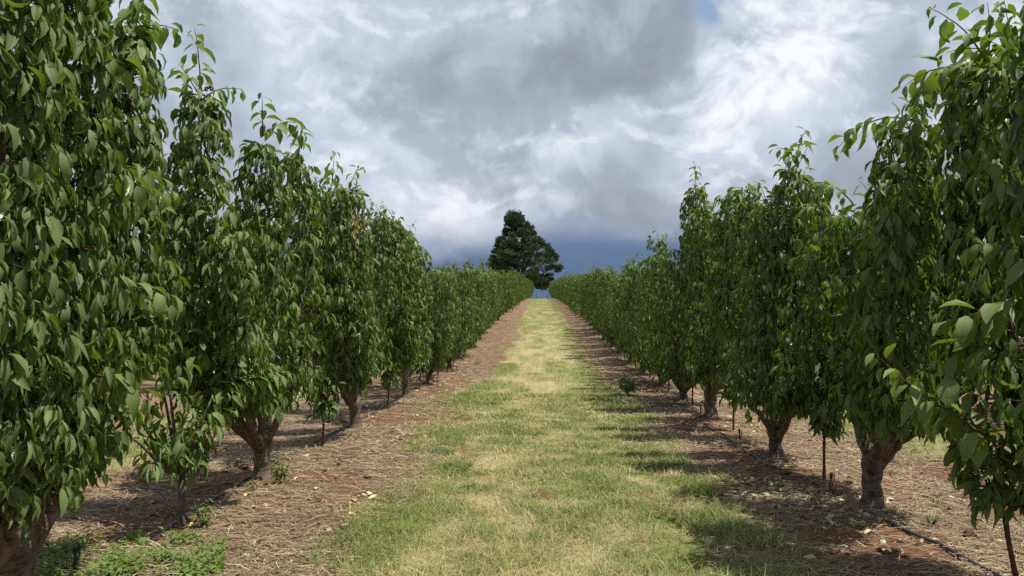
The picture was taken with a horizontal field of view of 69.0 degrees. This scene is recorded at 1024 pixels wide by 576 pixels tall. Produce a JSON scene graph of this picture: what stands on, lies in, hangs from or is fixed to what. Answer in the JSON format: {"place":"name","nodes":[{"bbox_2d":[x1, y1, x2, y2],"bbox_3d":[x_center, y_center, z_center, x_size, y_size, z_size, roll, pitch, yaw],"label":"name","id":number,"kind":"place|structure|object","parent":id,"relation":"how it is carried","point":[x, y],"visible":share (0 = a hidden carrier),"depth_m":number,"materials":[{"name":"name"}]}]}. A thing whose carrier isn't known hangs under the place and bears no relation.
{"place":"outdoors","nodes":[
{"label":"outdoors","id":0,"kind":"place"},
{"bbox_2d":[13,0,1023,298],"label":"sky","id":1,"kind":"structure","parent":0,"point":[589,120],"materials":[{"name":"grey"}]},
{"bbox_2d":[35,299,1023,575],"bbox_3d":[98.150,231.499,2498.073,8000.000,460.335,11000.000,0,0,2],"label":"ground","id":2,"kind":"structure","parent":0,"point":[889,529],"depth_m":6.14,"materials":[{"name":"brown soil"}]},
{"bbox_2d":[72,542,80,571],"bbox_3d":[-2.340,1.468,3.999,0.041,0.213,0.033,5,3,2],"label":"sprinkler stake","id":3,"kind":"object","parent":2,"relation":"on","point":[76,546],"visible":1,"depth_m":3.99,"materials":[{"name":"black plastic"}]},
{"bbox_2d":[0,0,192,575],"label":"cherry tree","id":4,"kind":"object","parent":2,"relation":"on","point":[66,352],"visible":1,"depth_m":3.27,"materials":[{"name":"green plant"}]},
{"bbox_2d":[68,260,154,370],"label":"cherry tree","id":5,"kind":"object","parent":2,"relation":"on","point":[130,306],"depth_m":12.52,"materials":[{"name":"green plant"}]},
{"bbox_2d":[35,526,228,575],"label":"weeds","id":6,"kind":"object","parent":2,"relation":"on","point":[105,569],"visible":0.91,"depth_m":4.13,"materials":[{"name":"green plant"}]},
{"bbox_2d":[123,254,214,375],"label":"cherry tree","id":7,"kind":"object","parent":2,"relation":"on","point":[159,358],"depth_m":13.96,"materials":[{"name":"green plant"}]},
{"bbox_2d":[105,307,291,528],"bbox_3d":[-2.060,0.854,4.849,0.745,1.501,1.509,0,0,44],"label":"young tree","id":8,"kind":"object","parent":2,"relation":"on","point":[187,449],"visible":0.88,"depth_m":4.80,"materials":[{"name":"green plant"}]},
{"bbox_2d":[190,498,220,529],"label":"basal shoots","id":9,"kind":"object","parent":2,"relation":"on","point":[205,519],"visible":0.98,"depth_m":4.85,"materials":[{"name":"green plant"}]},
{"bbox_2d":[225,477,237,489],"bbox_3d":[-2.223,1.548,5.931,0.113,0.115,0.114,0,0,2],"label":"seedling","id":10,"kind":"object","parent":2,"relation":"on","point":[234,483],"visible":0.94,"depth_m":5.92,"materials":[{"name":"green plant"}]},
{"bbox_2d":[143,24,336,479],"bbox_3d":[-2.111,-0.005,6.487,1.261,3.460,3.562,0,0,2],"label":"cherry tree","id":11,"kind":"object","parent":2,"relation":"on","point":[245,317],"visible":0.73,"depth_m":5.32,"materials":[{"name":"green plant"}]},
{"bbox_2d":[195,256,287,333],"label":"cherry tree","id":12,"kind":"object","parent":2,"relation":"on","point":[262,288],"depth_m":17.84,"materials":[{"name":"green plant"}]},
{"bbox_2d":[246,480,259,490],"bbox_3d":[-2.000,1.539,5.777,0.103,0.108,0.103,0,0,2],"label":"seedling","id":13,"kind":"object","parent":2,"relation":"on","point":[251,486],"visible":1,"depth_m":5.78,"materials":[{"name":"green plant"}]},
{"bbox_2d":[268,455,296,484],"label":"basal shoots","id":14,"kind":"object","parent":2,"relation":"on","point":[280,471],"visible":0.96,"depth_m":6.01,"materials":[{"name":"green plant"}]},
{"bbox_2d":[106,320,495,575],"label":"irrigation hose","id":15,"kind":"object","parent":2,"relation":"on","point":[189,513],"visible":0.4,"depth_m":5.72,"materials":[{"name":"black plastic"}]},
{"bbox_2d":[305,347,348,446],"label":"young tree","id":16,"kind":"object","parent":2,"relation":"on","point":[323,408],"visible":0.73,"depth_m":7.97,"materials":[{"name":"green plant"}]},
{"bbox_2d":[301,151,399,429],"bbox_3d":[-1.968,0.264,9.334,1.189,3.260,4.146,0,0,2],"label":"cherry tree","id":17,"kind":"object","parent":2,"relation":"on","point":[349,251],"visible":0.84,"depth_m":8.02,"materials":[{"name":"green plant"}]},
{"bbox_2d":[376,333,404,408],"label":"young tree","id":18,"kind":"object","parent":2,"relation":"on","point":[387,376],"visible":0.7,"depth_m":11.38,"materials":[{"name":"green plant"}]},
{"bbox_2d":[375,201,434,397],"bbox_3d":[-1.793,0.399,12.650,1.004,3.256,4.862,0,0,-5],"label":"cherry tree","id":19,"kind":"object","parent":2,"relation":"on","point":[409,322],"visible":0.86,"depth_m":11.26,"materials":[{"name":"green plant"}]},
{"bbox_2d":[415,328,433,388],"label":"young tree","id":20,"kind":"object","parent":2,"relation":"on","point":[424,365],"visible":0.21,"depth_m":14.39,"materials":[{"name":"green plant"}]},
{"bbox_2d":[411,262,463,383],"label":"cherry tree","id":21,"kind":"object","parent":2,"relation":"on","point":[444,337],"visible":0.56,"depth_m":15.04,"materials":[{"name":"green plant"}]},
{"bbox_2d":[422,259,477,368],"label":"cherry tree","id":22,"kind":"object","parent":2,"relation":"on","point":[465,288],"visible":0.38,"depth_m":18.18,"materials":[{"name":"green plant"}]},
{"bbox_2d":[433,261,486,357],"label":"cherry tree","id":23,"kind":"object","parent":2,"relation":"on","point":[479,303],"visible":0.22,"depth_m":21.86,"materials":[{"name":"green plant"}]},
{"bbox_2d":[443,261,491,347],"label":"cherry tree","id":24,"kind":"object","parent":2,"relation":"on","point":[486,288],"visible":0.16,"depth_m":24.39,"materials":[{"name":"green plant"}]},
{"bbox_2d":[462,257,499,338],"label":"cherry tree","id":25,"kind":"object","parent":2,"relation":"on","point":[492,294],"visible":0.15,"depth_m":28.00,"materials":[{"name":"green plant"}]},
{"bbox_2d":[476,271,498,324],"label":"cherry tree","id":26,"kind":"object","parent":2,"relation":"on","point":[493,302],"visible":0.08,"depth_m":30.57,"materials":[{"name":"green plant"}]},
{"bbox_2d":[475,266,502,327],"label":"cherry tree","id":27,"kind":"object","parent":2,"relation":"on","point":[497,278],"visible":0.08,"depth_m":34.45,"materials":[{"name":"green plant"}]},
{"bbox_2d":[492,270,508,322],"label":"cherry tree","id":28,"kind":"object","parent":2,"relation":"on","point":[504,301],"visible":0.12,"depth_m":36.16,"materials":[{"name":"green plant"}]},
{"bbox_2d":[485,269,518,310],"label":"cherry tree","id":29,"kind":"object","parent":2,"relation":"on","point":[514,293],"visible":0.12,"depth_m":45.70,"materials":[{"name":"green plant"}]},
{"bbox_2d":[487,270,517,319],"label":"cherry tree","id":30,"kind":"object","parent":2,"relation":"on","point":[510,294],"visible":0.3,"depth_m":39.37,"materials":[{"name":"green plant"}]},
{"bbox_2d":[499,277,510,316],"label":"cherry tree","id":31,"kind":"object","parent":2,"relation":"on","point":[508,296],"visible":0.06,"depth_m":42.60,"materials":[{"name":"green plant"}]},
{"bbox_2d":[499,272,523,301],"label":"cherry tree","id":32,"kind":"object","parent":2,"relation":"on","point":[517,282],"visible":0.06,"depth_m":52.87,"materials":[{"name":"green plant"}]},
{"bbox_2d":[503,272,522,305],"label":"cherry tree","id":33,"kind":"object","parent":2,"relation":"on","point":[517,290],"visible":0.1,"depth_m":49.19,"materials":[{"name":"green plant"}]},
{"bbox_2d":[512,274,522,304],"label":"cherry tree","id":34,"kind":"object","parent":2,"relation":"on","point":[518,292],"visible":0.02,"depth_m":55.39,"materials":[{"name":"green plant"}]},
{"bbox_2d":[517,273,528,303],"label":"cherry tree","id":35,"kind":"object","parent":2,"relation":"on","point":[524,292],"visible":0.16,"depth_m":60.57,"materials":[{"name":"green plant"}]},
{"bbox_2d":[486,209,563,290],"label":"pine tree","id":36,"kind":"object","parent":2,"relation":"on","point":[511,250],"visible":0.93,"depth_m":162.91,"materials":[{"name":"green plant"}]},
{"bbox_2d":[41,365,1016,575],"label":"soil clods","id":37,"kind":"object","parent":2,"relation":"on","point":[969,531],"visible":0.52,"depth_m":6.17,"materials":[{"name":"brown soil"}]},
{"bbox_2d":[35,307,1023,575],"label":"straw litter","id":38,"kind":"object","parent":2,"relation":"on","point":[845,467],"visible":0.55,"depth_m":5.72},
{"bbox_2d":[38,345,1023,575],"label":"fallen leaves","id":39,"kind":"object","parent":2,"relation":"on","point":[829,518],"depth_m":5.67,"materials":[{"name":"brown plant"}]},
{"bbox_2d":[192,298,925,575],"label":"grass","id":40,"kind":"structure","parent":2,"relation":"on","point":[600,475],"depth_m":5.84,"materials":[{"name":"green plant"}]},
{"bbox_2d":[102,373,1016,487],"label":"long grass","id":41,"kind":"structure","parent":2,"relation":"on","point":[922,443],"depth_m":8.28,"materials":[{"name":"green plant"}]},
{"bbox_2d":[559,279,569,304],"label":"cherry tree","id":42,"kind":"object","parent":2,"relation":"on","point":[563,287],"visible":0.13,"depth_m":52.50,"materials":[{"name":"green plant"}]},
{"bbox_2d":[563,277,577,311],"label":"cherry tree","id":43,"kind":"object","parent":2,"relation":"on","point":[568,295],"visible":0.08,"depth_m":47.12,"materials":[{"name":"green plant"}]},
{"bbox_2d":[558,275,585,305],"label":"cherry tree","id":44,"kind":"object","parent":2,"relation":"on","point":[564,288],"visible":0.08,"depth_m":49.84,"materials":[{"name":"green plant"}]},
{"bbox_2d":[564,275,581,316],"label":"cherry tree","id":45,"kind":"object","parent":2,"relation":"on","point":[565,280],"visible":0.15,"depth_m":42.33,"materials":[{"name":"green plant"}]},
{"bbox_2d":[568,277,584,319],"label":"cherry tree","id":46,"kind":"object","parent":2,"relation":"on","point":[572,310],"visible":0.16,"depth_m":40.13,"materials":[{"name":"green plant"}]},
{"bbox_2d":[563,270,590,307],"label":"cherry tree","id":47,"kind":"object","parent":2,"relation":"on","point":[569,286],"visible":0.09,"depth_m":44.20,"materials":[{"name":"green plant"}]},
{"bbox_2d":[568,276,592,325],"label":"cherry tree","id":48,"kind":"object","parent":2,"relation":"on","point":[579,282],"visible":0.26,"depth_m":35.18,"materials":[{"name":"green plant"}]},
{"bbox_2d":[573,273,587,321],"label":"cherry tree","id":49,"kind":"object","parent":2,"relation":"on","point":[581,275],"visible":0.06,"depth_m":37.50,"materials":[{"name":"green plant"}]},
{"bbox_2d":[579,272,588,321],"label":"cherry tree","id":50,"kind":"object","parent":2,"relation":"on","point":[580,301],"visible":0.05,"depth_m":32.95,"materials":[{"name":"green plant"}]},
{"bbox_2d":[580,268,612,333],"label":"cherry tree","id":51,"kind":"object","parent":2,"relation":"on","point":[584,298],"visible":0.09,"depth_m":29.82,"materials":[{"name":"green plant"}]},
{"bbox_2d":[586,268,619,339],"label":"cherry tree","id":52,"kind":"object","parent":2,"relation":"on","point":[591,321],"visible":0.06,"depth_m":27.56,"materials":[{"name":"green plant"}]},
{"bbox_2d":[585,261,625,345],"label":"cherry tree","id":53,"kind":"object","parent":2,"relation":"on","point":[591,287],"visible":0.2,"depth_m":24.49,"materials":[{"name":"green plant"}]},
{"bbox_2d":[593,261,634,353],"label":"cherry tree","id":54,"kind":"object","parent":2,"relation":"on","point":[605,307],"visible":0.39,"depth_m":21.80,"materials":[{"name":"green plant"}]},
{"bbox_2d":[615,367,637,395],"bbox_3d":[2.082,1.724,13.569,0.395,0.572,0.363,0,0,2],"label":"seedling","id":55,"kind":"object","parent":2,"relation":"on","point":[628,386],"visible":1,"depth_m":13.49,"materials":[{"name":"green plant"}]},
{"bbox_2d":[610,276,646,363],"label":"cherry tree","id":56,"kind":"object","parent":2,"relation":"on","point":[615,306],"visible":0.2,"depth_m":19.52,"materials":[{"name":"green plant"}]},
{"bbox_2d":[615,258,677,373],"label":"cherry tree","id":57,"kind":"object","parent":2,"relation":"on","point":[623,280],"visible":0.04,"depth_m":17.50,"materials":[{"name":"green plant"}]},
{"bbox_2d":[618,227,688,386],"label":"cherry tree","id":58,"kind":"object","parent":2,"relation":"on","point":[632,299],"visible":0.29,"depth_m":14.62,"materials":[{"name":"green plant"}]},
{"bbox_2d":[658,328,678,391],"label":"young tree","id":59,"kind":"object","parent":2,"relation":"on","point":[669,380],"visible":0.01,"depth_m":13.91,"materials":[{"name":"plant"}]},
{"bbox_2d":[635,238,738,400],"bbox_3d":[2.958,0.552,12.504,1.709,2.935,2.770,0,0,2],"label":"cherry tree","id":60,"kind":"object","parent":2,"relation":"on","point":[667,364],"visible":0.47,"depth_m":12.10,"materials":[{"name":"green plant"}]},
{"bbox_2d":[675,332,701,406],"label":"young tree","id":61,"kind":"object","parent":2,"relation":"on","point":[690,382],"visible":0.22,"depth_m":11.70,"materials":[{"name":"green plant"}]},
{"bbox_2d":[676,162,756,418],"bbox_3d":[2.961,0.009,10.905,1.088,3.866,5.160,0,0,11],"label":"cherry tree","id":62,"kind":"object","parent":2,"relation":"on","point":[707,232],"visible":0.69,"depth_m":9.37,"materials":[{"name":"green plant"}]},
{"bbox_2d":[712,343,749,430],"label":"young tree","id":63,"kind":"object","parent":2,"relation":"on","point":[728,398],"visible":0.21,"depth_m":9.23,"materials":[{"name":"green plant"}]},
{"bbox_2d":[759,194,791,297],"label":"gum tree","id":64,"kind":"object","parent":2,"relation":"on","point":[775,203],"visible":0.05,"depth_m":73.56,"materials":[{"name":"green plant"}]},
{"bbox_2d":[711,126,853,457],"bbox_3d":[2.578,0.210,7.216,1.321,3.230,3.371,0,0,22],"label":"cherry tree","id":65,"kind":"object","parent":2,"relation":"on","point":[783,327],"visible":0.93,"depth_m":6.71,"materials":[{"name":"green plant"}]},
{"bbox_2d":[583,320,1002,575],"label":"irrigation hose","id":66,"kind":"object","parent":2,"relation":"on","point":[916,534],"visible":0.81,"depth_m":5.13,"materials":[{"name":"black plastic"}]},
{"bbox_2d":[799,345,848,477],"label":"young tree","id":67,"kind":"object","parent":2,"relation":"on","point":[818,424],"visible":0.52,"depth_m":6.24,"materials":[{"name":"green plant"}]},
{"bbox_2d":[829,473,834,492],"bbox_3d":[2.456,1.524,5.729,0.036,0.213,0.022,3,3,2],"label":"sprinkler stake","id":68,"kind":"object","parent":2,"relation":"on","point":[831,476],"visible":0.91,"depth_m":5.72,"materials":[{"name":"black plastic"}]},
{"bbox_2d":[789,66,983,508],"bbox_3d":[2.639,0.206,5.515,1.117,2.944,3.185,0,0,8],"label":"cherry tree","id":69,"kind":"object","parent":2,"relation":"on","point":[893,236],"visible":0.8,"depth_m":4.50,"materials":[{"name":"green plant"}]},
{"bbox_2d":[918,511,944,526],"bbox_3d":[2.732,1.523,4.860,0.137,0.102,0.144,0,0,2],"label":"weed clump","id":70,"kind":"object","parent":2,"relation":"on","point":[929,520],"visible":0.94,"depth_m":4.85,"materials":[{"name":"green plant"}]},
{"bbox_2d":[928,495,943,504],"bbox_3d":[3.137,1.578,5.541,0.096,0.108,0.135,0,0,12],"label":"weed clump","id":71,"kind":"object","parent":2,"relation":"on","point":[933,498],"visible":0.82,"depth_m":5.52,"materials":[{"name":"green plant"}]},
{"bbox_2d":[865,0,1023,503],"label":"cherry tree","id":72,"kind":"object","parent":2,"relation":"on","point":[992,162],"visible":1,"depth_m":3.63,"materials":[{"name":"green plant"}]},
{"bbox_2d":[924,359,1023,575],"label":"young tree","id":73,"kind":"object","parent":2,"relation":"on","point":[998,463],"visible":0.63,"depth_m":3.70,"materials":[{"name":"green plant"}]},
{"bbox_2d":[957,238,1009,384],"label":"cherry tree","id":74,"kind":"object","parent":2,"relation":"on","point":[987,342],"visible":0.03,"depth_m":11.29,"materials":[{"name":"green plant"}]}
]}

